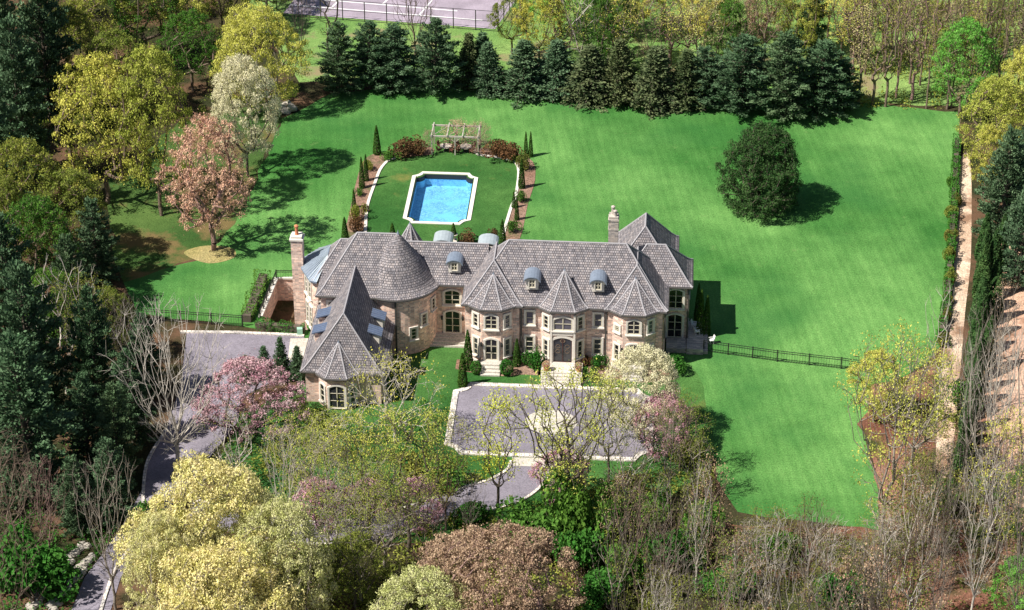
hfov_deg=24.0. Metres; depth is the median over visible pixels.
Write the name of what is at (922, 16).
slender tree
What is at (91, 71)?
budding tree
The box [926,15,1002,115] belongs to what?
green tree
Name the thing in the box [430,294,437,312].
window
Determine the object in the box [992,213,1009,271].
arborvitae
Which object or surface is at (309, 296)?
window
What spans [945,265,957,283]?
bush
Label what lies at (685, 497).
thicket tree
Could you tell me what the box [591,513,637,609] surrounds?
thicket tree
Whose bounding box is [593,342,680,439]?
cream tree
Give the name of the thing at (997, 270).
arborvitae
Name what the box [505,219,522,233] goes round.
shrub
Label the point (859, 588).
thicket tree
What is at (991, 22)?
slender tree
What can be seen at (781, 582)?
thicket tree
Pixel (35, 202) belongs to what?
olive tree
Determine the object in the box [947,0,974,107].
slender tree
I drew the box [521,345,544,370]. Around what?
shrub
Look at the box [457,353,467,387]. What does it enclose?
cypress
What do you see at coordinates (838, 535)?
thicket tree
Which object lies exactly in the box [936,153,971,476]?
dirt path
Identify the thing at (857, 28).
slender tree
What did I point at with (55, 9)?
tree
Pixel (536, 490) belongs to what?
kerb
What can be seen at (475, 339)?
window
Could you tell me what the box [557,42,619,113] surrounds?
evergreen tree
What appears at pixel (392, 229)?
topiary urn
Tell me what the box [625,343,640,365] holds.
door
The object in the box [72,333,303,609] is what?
driveway
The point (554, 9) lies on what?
tree
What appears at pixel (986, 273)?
arborvitae
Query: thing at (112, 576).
bare tree
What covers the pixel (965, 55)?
slender tree
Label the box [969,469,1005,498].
bush
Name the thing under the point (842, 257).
lawn
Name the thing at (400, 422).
budding tree
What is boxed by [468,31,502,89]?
evergreen tree
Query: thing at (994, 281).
arborvitae
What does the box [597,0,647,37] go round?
tree
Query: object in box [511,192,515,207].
cypress
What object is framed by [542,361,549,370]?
potted plant
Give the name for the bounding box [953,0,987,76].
slender tree
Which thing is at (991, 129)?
budding tree
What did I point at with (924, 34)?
slender tree
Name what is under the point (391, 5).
court line
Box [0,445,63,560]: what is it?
bare tree
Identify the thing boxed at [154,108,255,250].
copper tree
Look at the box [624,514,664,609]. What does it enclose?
thicket tree
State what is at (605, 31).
tree
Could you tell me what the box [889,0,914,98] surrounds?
slender tree
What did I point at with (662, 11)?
tree
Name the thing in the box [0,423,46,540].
bare tree
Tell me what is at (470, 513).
bare tree
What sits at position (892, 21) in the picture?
slender tree
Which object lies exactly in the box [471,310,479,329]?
window
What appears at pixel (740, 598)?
thicket tree
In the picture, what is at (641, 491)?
thicket tree
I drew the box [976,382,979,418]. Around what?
arborvitae
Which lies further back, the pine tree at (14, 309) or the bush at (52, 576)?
the pine tree at (14, 309)
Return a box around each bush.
[0,524,43,593]
[0,543,79,602]
[131,500,169,548]
[298,408,330,428]
[397,449,434,491]
[419,456,466,491]
[451,500,493,523]
[495,494,549,556]
[500,508,576,558]
[540,466,593,545]
[552,527,613,576]
[576,567,624,609]
[587,479,631,545]
[605,539,652,586]
[608,470,656,504]
[627,491,670,532]
[640,528,706,570]
[668,438,711,469]
[680,498,727,544]
[693,554,757,601]
[753,531,809,565]
[812,570,867,609]
[927,478,958,513]
[937,331,948,345]
[940,307,951,321]
[942,246,955,261]
[942,293,953,303]
[944,205,958,217]
[944,228,958,240]
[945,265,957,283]
[946,175,958,185]
[947,378,984,412]
[953,192,961,205]
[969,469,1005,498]
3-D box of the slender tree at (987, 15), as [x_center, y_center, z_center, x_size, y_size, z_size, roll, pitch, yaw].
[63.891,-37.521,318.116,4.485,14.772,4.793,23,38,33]
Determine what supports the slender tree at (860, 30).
on the meadow
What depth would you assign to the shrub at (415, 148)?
300.73 m
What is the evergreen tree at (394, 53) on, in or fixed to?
on the lawn at (842, 257)
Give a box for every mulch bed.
[347,147,433,237]
[455,359,668,380]
[476,148,534,240]
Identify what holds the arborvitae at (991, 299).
on the pink soil
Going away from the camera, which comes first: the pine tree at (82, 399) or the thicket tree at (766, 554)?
the thicket tree at (766, 554)
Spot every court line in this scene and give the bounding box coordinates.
[290,4,477,19]
[329,0,456,10]
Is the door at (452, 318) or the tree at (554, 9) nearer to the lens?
the door at (452, 318)
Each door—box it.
[443,309,461,333]
[483,337,498,360]
[552,336,572,362]
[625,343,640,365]
[665,313,683,337]
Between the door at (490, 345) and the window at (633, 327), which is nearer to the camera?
the window at (633, 327)
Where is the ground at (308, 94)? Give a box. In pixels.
[0,0,1023,609]
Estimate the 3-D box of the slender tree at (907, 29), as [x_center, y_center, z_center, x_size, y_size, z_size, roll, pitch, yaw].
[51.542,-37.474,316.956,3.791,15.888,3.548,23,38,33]
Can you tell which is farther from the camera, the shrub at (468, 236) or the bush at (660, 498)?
the shrub at (468, 236)
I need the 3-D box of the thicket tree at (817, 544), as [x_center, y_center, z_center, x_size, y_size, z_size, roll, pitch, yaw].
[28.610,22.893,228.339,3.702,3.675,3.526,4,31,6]
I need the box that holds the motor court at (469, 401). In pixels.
[451,386,647,456]
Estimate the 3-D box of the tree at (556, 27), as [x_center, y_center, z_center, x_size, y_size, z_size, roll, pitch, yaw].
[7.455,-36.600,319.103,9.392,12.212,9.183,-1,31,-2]
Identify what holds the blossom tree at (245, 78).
on the shaded lawn at (152, 241)
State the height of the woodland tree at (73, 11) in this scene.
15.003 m
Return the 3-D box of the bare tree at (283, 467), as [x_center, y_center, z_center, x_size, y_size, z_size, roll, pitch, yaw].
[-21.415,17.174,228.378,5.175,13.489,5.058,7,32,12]
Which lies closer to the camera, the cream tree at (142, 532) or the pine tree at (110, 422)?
the cream tree at (142, 532)
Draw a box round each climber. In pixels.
[421,130,437,152]
[437,117,475,149]
[465,119,492,154]
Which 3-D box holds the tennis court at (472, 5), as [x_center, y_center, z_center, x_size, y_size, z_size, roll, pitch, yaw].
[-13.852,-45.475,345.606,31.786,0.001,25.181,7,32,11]
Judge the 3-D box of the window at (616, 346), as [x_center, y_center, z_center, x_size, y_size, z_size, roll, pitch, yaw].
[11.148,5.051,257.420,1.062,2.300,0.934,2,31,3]
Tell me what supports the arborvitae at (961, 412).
on the leaf litter slope
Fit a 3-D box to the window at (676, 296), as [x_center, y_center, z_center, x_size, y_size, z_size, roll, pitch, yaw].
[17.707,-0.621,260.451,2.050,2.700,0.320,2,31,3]
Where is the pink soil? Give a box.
[981,242,1023,529]
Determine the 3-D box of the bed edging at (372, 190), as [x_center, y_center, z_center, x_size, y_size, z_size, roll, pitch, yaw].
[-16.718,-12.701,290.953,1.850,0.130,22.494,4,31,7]
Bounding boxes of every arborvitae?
[952,416,974,473]
[954,414,974,455]
[957,402,977,441]
[958,376,977,429]
[963,327,987,378]
[964,328,978,363]
[966,300,985,348]
[966,336,984,381]
[967,276,989,325]
[968,287,989,332]
[968,359,985,406]
[972,243,991,298]
[973,233,990,283]
[974,212,992,260]
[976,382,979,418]
[978,266,992,291]
[981,224,991,261]
[983,321,991,350]
[984,315,995,372]
[986,290,997,335]
[990,228,1001,268]
[991,259,1003,287]
[991,276,1000,309]
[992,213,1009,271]
[994,275,1004,321]
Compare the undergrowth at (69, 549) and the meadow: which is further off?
the meadow
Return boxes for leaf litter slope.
[716,363,1023,609]
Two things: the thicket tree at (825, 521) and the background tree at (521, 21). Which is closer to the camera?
the thicket tree at (825, 521)
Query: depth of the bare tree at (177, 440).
237.51 m
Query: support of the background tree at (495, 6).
on the meadow
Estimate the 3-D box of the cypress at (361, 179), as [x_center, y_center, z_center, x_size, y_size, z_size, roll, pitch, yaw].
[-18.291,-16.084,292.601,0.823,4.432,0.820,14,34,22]
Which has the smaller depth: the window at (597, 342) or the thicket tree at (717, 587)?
the thicket tree at (717, 587)
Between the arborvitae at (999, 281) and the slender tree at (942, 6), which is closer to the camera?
the arborvitae at (999, 281)
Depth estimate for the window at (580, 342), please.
257.77 m
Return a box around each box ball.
[470,360,481,373]
[499,359,513,375]
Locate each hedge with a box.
[241,269,271,322]
[254,316,305,333]
[934,133,962,342]
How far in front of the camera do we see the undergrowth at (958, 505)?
229.42 m
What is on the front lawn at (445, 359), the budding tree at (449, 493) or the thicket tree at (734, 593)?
the budding tree at (449, 493)
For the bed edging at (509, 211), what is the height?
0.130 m
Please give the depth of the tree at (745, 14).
327.25 m
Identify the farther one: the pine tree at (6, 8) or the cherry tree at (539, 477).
the pine tree at (6, 8)
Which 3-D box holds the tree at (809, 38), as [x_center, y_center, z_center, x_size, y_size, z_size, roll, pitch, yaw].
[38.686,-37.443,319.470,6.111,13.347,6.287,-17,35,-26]
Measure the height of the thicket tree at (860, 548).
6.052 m
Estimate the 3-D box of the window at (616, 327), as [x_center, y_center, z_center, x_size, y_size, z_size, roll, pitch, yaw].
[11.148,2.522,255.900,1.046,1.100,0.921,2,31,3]
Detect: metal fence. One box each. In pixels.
[132,308,242,326]
[259,270,291,316]
[703,340,867,372]
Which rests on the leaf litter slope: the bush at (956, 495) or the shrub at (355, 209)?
the bush at (956, 495)
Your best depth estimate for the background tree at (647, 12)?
327.04 m
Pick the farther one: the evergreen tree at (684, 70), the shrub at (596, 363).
the evergreen tree at (684, 70)
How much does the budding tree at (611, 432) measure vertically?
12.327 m
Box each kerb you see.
[99,429,166,609]
[180,330,303,336]
[196,460,511,522]
[227,464,550,545]
[444,382,653,461]
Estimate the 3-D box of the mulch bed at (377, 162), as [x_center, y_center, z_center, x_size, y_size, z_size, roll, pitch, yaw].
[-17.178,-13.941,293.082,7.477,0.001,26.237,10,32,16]
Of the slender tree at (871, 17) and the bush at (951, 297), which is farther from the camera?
the slender tree at (871, 17)
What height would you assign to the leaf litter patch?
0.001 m
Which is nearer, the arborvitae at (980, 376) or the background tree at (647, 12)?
the arborvitae at (980, 376)
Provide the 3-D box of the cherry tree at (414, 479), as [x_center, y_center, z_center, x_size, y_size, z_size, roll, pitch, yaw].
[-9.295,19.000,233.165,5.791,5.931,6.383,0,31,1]
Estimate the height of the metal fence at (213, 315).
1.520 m
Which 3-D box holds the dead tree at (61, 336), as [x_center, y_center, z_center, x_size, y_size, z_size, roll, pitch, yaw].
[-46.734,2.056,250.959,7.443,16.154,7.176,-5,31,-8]
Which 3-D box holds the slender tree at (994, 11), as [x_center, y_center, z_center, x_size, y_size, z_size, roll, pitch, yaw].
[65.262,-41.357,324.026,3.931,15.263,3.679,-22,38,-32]
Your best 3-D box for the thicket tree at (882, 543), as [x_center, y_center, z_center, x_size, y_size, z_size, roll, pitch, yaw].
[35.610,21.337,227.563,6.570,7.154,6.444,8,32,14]
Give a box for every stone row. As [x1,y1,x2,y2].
[25,541,91,609]
[45,552,95,609]
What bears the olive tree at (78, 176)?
on the ground at (308, 94)
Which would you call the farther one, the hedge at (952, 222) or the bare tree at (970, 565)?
the hedge at (952, 222)
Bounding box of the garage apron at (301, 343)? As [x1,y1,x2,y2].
[288,338,307,359]
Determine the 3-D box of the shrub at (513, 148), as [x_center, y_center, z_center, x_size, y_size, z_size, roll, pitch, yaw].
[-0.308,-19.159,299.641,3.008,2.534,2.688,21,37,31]
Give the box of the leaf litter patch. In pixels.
[184,245,235,262]
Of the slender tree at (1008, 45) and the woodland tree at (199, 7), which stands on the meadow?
the slender tree at (1008, 45)
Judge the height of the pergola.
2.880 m
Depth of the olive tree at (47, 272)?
253.36 m
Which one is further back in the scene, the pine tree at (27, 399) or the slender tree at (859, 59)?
the slender tree at (859, 59)
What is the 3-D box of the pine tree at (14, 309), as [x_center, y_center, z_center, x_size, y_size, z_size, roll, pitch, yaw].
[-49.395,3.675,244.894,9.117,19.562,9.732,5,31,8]
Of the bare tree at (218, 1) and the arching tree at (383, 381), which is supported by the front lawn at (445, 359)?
the arching tree at (383, 381)
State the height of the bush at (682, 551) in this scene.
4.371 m
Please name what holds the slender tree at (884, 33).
on the meadow
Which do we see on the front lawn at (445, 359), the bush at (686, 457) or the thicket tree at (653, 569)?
the bush at (686, 457)
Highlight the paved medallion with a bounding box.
[525,410,576,433]
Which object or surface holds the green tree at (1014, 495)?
on the ground at (308, 94)
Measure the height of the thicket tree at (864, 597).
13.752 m
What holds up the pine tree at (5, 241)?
on the ground at (308, 94)
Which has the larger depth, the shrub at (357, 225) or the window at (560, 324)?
the shrub at (357, 225)
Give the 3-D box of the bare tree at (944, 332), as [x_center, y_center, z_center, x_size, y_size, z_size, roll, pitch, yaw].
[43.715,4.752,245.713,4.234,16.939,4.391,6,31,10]
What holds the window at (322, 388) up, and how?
in the mansion
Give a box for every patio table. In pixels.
[440,143,451,151]
[460,143,471,151]
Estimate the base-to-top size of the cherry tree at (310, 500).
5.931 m
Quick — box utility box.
[297,327,302,334]
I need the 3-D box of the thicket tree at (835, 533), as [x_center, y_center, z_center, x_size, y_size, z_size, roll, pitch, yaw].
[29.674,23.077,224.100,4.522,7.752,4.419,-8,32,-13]
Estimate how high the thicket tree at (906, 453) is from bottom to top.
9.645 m
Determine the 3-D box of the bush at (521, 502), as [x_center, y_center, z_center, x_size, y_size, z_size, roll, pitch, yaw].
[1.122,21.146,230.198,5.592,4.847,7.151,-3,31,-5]
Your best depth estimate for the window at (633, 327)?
255.24 m
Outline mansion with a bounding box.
[289,205,707,409]
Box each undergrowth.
[0,428,125,609]
[2,0,289,288]
[231,439,722,609]
[320,395,451,468]
[618,391,1023,609]
[843,0,1023,143]
[931,289,954,405]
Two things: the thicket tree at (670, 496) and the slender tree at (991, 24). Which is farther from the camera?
the slender tree at (991, 24)
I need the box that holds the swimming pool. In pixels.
[403,171,477,224]
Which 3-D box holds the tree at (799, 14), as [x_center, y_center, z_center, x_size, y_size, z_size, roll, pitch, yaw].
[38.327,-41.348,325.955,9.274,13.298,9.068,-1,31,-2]
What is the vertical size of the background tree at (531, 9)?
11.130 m
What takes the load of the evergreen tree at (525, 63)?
on the lawn at (842, 257)
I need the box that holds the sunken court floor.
[270,301,294,323]
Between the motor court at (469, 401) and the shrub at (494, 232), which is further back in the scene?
the shrub at (494, 232)
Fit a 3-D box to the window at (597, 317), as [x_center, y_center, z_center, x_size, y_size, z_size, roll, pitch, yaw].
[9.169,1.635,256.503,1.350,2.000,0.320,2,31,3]
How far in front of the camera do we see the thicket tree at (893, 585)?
206.15 m
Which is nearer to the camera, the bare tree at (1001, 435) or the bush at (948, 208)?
the bare tree at (1001, 435)
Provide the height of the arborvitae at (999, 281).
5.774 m
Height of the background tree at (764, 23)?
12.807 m
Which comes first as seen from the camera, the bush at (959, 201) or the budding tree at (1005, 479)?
the budding tree at (1005, 479)
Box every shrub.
[294,402,364,450]
[349,203,367,219]
[349,213,363,231]
[352,187,363,196]
[361,160,372,169]
[379,150,402,160]
[388,136,427,160]
[406,133,425,154]
[457,227,475,242]
[481,138,510,159]
[487,228,498,236]
[496,141,522,160]
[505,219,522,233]
[508,151,521,162]
[513,190,526,201]
[515,150,529,170]
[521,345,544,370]
[581,355,592,365]
[583,367,598,380]
[590,353,609,370]
[662,354,686,373]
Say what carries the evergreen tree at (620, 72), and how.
on the lawn at (842, 257)
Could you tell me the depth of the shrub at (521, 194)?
290.19 m
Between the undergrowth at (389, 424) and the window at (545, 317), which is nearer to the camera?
the undergrowth at (389, 424)
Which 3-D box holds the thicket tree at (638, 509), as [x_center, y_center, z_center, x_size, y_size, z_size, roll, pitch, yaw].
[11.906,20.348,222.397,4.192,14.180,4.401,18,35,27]
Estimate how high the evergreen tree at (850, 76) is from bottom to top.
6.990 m
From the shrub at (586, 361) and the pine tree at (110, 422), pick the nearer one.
the pine tree at (110, 422)
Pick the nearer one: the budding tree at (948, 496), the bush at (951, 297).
the budding tree at (948, 496)
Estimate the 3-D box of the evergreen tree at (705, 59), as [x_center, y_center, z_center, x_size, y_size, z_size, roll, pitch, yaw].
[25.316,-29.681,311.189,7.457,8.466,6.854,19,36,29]
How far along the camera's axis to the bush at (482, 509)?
234.18 m
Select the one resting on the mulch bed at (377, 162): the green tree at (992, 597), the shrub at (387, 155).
the shrub at (387, 155)
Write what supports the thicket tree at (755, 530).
on the leaf litter slope
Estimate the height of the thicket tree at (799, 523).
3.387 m
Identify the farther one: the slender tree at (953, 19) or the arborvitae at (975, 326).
the slender tree at (953, 19)
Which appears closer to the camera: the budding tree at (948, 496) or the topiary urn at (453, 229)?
the budding tree at (948, 496)
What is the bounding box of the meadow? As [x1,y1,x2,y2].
[247,0,1023,108]
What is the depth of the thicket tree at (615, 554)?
220.49 m
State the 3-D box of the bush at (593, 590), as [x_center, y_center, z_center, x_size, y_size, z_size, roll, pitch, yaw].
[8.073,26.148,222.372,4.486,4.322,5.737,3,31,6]
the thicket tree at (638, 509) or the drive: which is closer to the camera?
the thicket tree at (638, 509)
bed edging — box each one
[364,157,395,231]
[474,149,518,232]
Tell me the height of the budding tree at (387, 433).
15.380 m
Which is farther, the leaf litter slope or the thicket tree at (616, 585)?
the leaf litter slope
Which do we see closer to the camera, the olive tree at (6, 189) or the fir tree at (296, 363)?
the fir tree at (296, 363)
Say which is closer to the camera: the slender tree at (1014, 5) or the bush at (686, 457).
the bush at (686, 457)
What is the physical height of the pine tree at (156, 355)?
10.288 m
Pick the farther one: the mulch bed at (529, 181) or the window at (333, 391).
the mulch bed at (529, 181)
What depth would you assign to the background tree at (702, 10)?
325.15 m
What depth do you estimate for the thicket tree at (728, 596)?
208.15 m
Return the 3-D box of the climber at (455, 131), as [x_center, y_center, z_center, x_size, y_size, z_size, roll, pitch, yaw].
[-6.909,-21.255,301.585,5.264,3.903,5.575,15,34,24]
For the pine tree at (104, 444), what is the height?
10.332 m
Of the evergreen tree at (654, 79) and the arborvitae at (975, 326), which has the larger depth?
the evergreen tree at (654, 79)
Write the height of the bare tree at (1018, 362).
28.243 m
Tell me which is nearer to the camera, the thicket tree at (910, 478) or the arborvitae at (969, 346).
the thicket tree at (910, 478)
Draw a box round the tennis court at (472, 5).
[284,0,513,28]
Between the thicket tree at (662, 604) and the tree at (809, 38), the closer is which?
the thicket tree at (662, 604)
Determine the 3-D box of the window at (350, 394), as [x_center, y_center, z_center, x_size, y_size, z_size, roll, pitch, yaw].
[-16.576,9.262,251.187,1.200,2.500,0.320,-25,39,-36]
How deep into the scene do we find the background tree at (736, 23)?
321.72 m
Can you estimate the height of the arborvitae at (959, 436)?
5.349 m
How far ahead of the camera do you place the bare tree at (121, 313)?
251.91 m
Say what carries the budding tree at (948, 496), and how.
on the leaf litter slope
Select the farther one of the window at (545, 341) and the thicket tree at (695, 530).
the window at (545, 341)
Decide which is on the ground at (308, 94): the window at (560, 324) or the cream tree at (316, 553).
the cream tree at (316, 553)
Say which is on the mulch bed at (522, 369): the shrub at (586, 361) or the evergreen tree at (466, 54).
the shrub at (586, 361)
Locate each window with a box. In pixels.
[304,274,307,295]
[305,298,309,325]
[307,281,312,301]
[309,303,312,329]
[318,382,326,404]
[327,384,346,408]
[348,383,357,405]
[409,325,418,341]
[420,310,428,328]
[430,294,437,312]
[442,289,461,306]
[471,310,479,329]
[472,334,479,357]
[483,314,498,331]
[503,312,512,330]
[503,336,512,358]
[523,309,535,326]
[523,334,534,353]
[541,312,549,331]
[541,336,549,359]
[551,316,573,332]
[575,338,584,360]
[576,314,585,332]
[591,337,603,356]
[592,312,603,328]
[611,341,620,359]
[612,322,621,334]
[625,319,641,336]
[646,317,655,335]
[669,289,684,310]
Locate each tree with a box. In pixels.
[0,0,42,130]
[0,13,64,184]
[0,83,32,211]
[0,133,71,259]
[0,175,43,259]
[0,211,48,332]
[0,257,77,415]
[0,327,86,509]
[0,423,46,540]
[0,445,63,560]
[0,503,36,609]
[3,190,85,301]
[11,0,87,121]
[16,452,68,547]
[20,264,80,360]
[26,254,95,393]
[31,166,113,264]
[41,3,95,85]
[47,267,115,377]
[49,231,89,335]
[50,50,157,204]
[52,0,88,14]
[52,454,101,537]
[57,371,104,477]
[60,0,145,66]
[62,281,125,411]
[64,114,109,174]
[68,449,139,609]
[70,195,124,285]
[84,436,137,529]
[85,27,153,120]
[88,285,135,361]
[90,381,143,484]
[97,293,232,468]
[103,347,159,446]
[106,295,139,366]
[107,0,188,51]
[109,448,290,609]
[111,38,195,215]
[121,508,211,609]
[122,310,167,394]
[141,0,212,56]
[143,0,199,48]
[146,0,169,19]
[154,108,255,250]
[155,7,226,90]
[156,536,305,609]
[186,348,311,443]
[190,480,295,608]
[198,0,251,29]
[198,399,254,469]
[209,0,230,36]
[209,0,315,111]
[210,51,282,176]
[227,492,338,609]
[234,354,257,385]
[245,0,286,5]
[254,345,272,379]
[255,424,314,541]
[258,407,327,502]
[270,336,291,379]
[281,0,313,66]
[283,417,360,541]
[287,345,305,383]
[290,432,373,536]
[290,473,350,532]
[310,471,402,603]
[313,0,339,51]
[314,19,363,96]
[321,402,408,542]
[324,529,394,609]
[332,347,449,452]
[336,446,431,579]
[341,477,389,518]
[343,403,461,549]
[348,19,394,89]
[359,20,421,95]
[366,562,473,609]
[383,476,456,564]
[386,474,444,535]
[393,0,435,54]
[404,17,467,95]
[414,407,473,530]
[414,514,586,609]
[451,32,478,90]
[454,468,485,542]
[466,385,527,523]
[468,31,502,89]
[469,41,507,99]
[486,0,532,54]
[486,38,557,108]
[493,358,636,493]
[512,0,565,57]
[523,0,589,36]
[528,37,574,102]
[528,447,591,504]
[534,0,596,49]
[536,0,571,32]
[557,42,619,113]
[560,406,596,490]
[561,0,607,52]
[571,0,641,62]
[575,0,614,57]
[578,375,648,479]
[582,0,645,47]
[590,36,642,109]
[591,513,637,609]
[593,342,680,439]
[593,404,662,514]
[595,479,640,589]
[596,464,652,544]
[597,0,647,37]
[607,0,666,36]
[608,555,639,609]
[618,461,662,587]
[619,45,690,119]
[624,0,681,59]
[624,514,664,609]
[625,449,656,555]
[630,387,695,463]
[633,561,675,609]
[636,471,675,564]
[640,535,690,609]
[642,0,684,31]
[643,0,698,71]
[643,494,693,599]
[645,563,684,609]
[654,0,723,50]
[654,395,686,501]
[656,388,713,476]
[663,47,708,113]
[663,554,705,609]
[669,0,729,56]
[669,426,717,500]
[673,0,736,40]
[677,476,720,564]
[679,454,713,593]
[680,45,732,107]
[681,449,733,576]
[686,582,717,609]
[690,519,760,609]
[696,0,720,24]
[702,0,749,64]
[702,32,776,117]
[703,528,749,555]
[707,564,744,609]
[710,0,763,49]
[711,518,757,609]
[716,0,770,33]
[716,528,767,601]
[725,540,768,609]
[731,512,802,584]
[731,524,775,551]
[735,516,761,537]
[737,0,795,69]
[740,517,772,549]
[744,0,781,31]
[744,0,801,51]
[744,503,805,547]
[745,27,818,122]
[752,506,794,609]
[760,507,798,581]
[761,551,796,609]
[766,542,802,609]
[773,0,825,34]
[776,0,821,67]
[782,510,843,609]
[782,569,839,609]
[784,506,815,537]
[790,38,859,122]
[791,490,835,597]
[793,534,867,609]
[796,0,831,54]
[798,529,832,560]
[807,502,839,547]
[811,0,869,58]
[811,573,861,609]
[814,513,857,573]
[820,0,884,69]
[821,58,864,113]
[823,0,848,36]
[824,520,851,541]
[833,316,966,541]
[833,543,896,609]
[837,530,862,547]
[843,0,871,74]
[845,347,907,422]
[846,3,880,102]
[847,527,879,581]
[849,523,894,609]
[851,0,869,57]
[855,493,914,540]
[856,0,882,48]
[856,498,903,603]
[857,493,914,559]
[858,344,963,482]
[859,0,879,74]
[861,504,902,609]
[862,0,896,105]
[863,532,917,609]
[870,0,903,50]
[872,0,909,71]
[875,0,908,106]
[875,461,940,584]
[881,0,902,51]
[881,563,943,609]
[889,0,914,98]
[889,507,960,609]
[890,0,918,74]
[894,447,959,557]
[894,489,941,609]
[895,0,917,47]
[895,440,937,517]
[895,448,934,547]
[898,1,926,83]
[902,0,939,100]
[902,461,966,554]
[910,479,945,593]
[911,557,952,609]
[915,0,929,49]
[915,0,939,85]
[918,431,983,578]
[922,0,950,71]
[923,0,944,108]
[924,526,962,609]
[925,279,967,421]
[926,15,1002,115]
[931,0,950,40]
[942,12,967,109]
[943,0,970,72]
[945,1,949,21]
[947,0,971,50]
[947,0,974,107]
[950,299,1011,481]
[952,456,1019,609]
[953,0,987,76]
[954,74,1023,165]
[954,401,1023,578]
[955,1,990,104]
[956,318,1023,542]
[961,0,976,38]
[963,122,1007,198]
[965,0,995,56]
[970,0,1004,72]
[971,123,1023,240]
[979,0,1000,75]
[982,0,1009,66]
[982,352,1014,442]
[983,554,1023,609]
[986,0,1001,48]
[987,331,1020,407]
[989,277,1023,358]
[990,0,1023,106]
[990,44,1023,130]
[992,461,1023,556]
[994,443,1023,609]
[995,399,1015,483]
[998,127,1023,223]
[998,185,1023,289]
[999,0,1023,74]
[1001,0,1020,57]
[1001,312,1023,517]
[1008,8,1023,99]
[1009,0,1023,76]
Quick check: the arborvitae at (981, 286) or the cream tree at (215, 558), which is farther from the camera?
the arborvitae at (981, 286)
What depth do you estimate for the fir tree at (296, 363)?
255.75 m
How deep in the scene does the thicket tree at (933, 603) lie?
207.37 m
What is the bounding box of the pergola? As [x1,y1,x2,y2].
[430,122,481,155]
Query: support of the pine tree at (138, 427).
on the ground at (308, 94)
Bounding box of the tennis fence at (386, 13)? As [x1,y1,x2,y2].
[276,0,515,30]
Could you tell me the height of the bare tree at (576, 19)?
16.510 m
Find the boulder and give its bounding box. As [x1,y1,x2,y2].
[280,100,296,114]
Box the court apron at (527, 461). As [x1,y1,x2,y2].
[512,457,552,466]
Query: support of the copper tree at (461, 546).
on the ground at (308, 94)
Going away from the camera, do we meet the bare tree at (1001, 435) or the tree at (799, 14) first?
the bare tree at (1001, 435)
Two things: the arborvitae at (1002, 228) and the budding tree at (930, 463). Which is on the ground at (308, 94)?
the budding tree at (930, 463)
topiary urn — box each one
[389,223,395,232]
[450,223,457,241]
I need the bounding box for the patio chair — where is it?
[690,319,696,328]
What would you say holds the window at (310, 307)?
in the mansion
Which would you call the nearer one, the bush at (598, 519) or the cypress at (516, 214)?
the bush at (598, 519)
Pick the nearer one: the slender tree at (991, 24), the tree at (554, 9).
the slender tree at (991, 24)
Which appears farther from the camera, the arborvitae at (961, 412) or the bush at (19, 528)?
the arborvitae at (961, 412)
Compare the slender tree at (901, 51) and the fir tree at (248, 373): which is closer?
the fir tree at (248, 373)
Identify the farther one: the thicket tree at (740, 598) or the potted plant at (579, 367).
the potted plant at (579, 367)
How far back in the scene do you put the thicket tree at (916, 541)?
215.47 m
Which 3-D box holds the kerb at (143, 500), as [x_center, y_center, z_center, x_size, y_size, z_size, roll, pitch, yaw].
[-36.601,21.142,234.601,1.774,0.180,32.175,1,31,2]
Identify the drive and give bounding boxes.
[190,461,545,542]
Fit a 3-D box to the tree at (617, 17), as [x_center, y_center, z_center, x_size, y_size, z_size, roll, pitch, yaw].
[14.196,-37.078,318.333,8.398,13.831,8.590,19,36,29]
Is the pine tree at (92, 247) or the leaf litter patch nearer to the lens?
the pine tree at (92, 247)
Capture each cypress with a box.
[341,217,348,237]
[351,190,356,206]
[359,157,364,188]
[364,154,368,181]
[373,125,381,155]
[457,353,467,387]
[462,330,473,370]
[499,219,505,243]
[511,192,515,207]
[513,338,520,366]
[514,196,519,220]
[518,158,524,188]
[523,132,527,155]
[528,131,532,157]
[693,283,701,320]
[696,289,704,335]
[703,295,710,335]
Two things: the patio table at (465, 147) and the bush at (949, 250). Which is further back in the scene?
the patio table at (465, 147)
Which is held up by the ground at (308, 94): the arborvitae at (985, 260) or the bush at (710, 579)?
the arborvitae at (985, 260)
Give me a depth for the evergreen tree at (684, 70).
310.22 m
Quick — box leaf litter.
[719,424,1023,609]
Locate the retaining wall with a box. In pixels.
[258,277,307,329]
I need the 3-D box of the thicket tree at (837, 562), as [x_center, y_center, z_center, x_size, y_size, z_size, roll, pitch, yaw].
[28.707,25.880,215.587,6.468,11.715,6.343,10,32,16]
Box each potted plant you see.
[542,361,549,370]
[574,362,582,371]
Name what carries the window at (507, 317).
in the mansion
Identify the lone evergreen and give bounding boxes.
[712,116,804,226]
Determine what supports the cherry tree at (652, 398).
on the front lawn at (445, 359)
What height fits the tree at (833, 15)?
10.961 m
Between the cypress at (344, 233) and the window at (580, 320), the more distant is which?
the cypress at (344, 233)
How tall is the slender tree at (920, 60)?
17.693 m
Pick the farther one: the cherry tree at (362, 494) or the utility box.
the utility box
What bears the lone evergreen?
on the lawn at (842, 257)
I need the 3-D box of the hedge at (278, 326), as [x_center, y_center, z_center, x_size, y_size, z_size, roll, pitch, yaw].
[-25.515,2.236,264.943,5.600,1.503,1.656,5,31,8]
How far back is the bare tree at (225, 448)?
236.32 m
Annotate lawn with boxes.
[107,104,281,282]
[124,89,960,529]
[220,337,717,542]
[367,154,516,244]
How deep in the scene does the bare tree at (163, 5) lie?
324.82 m

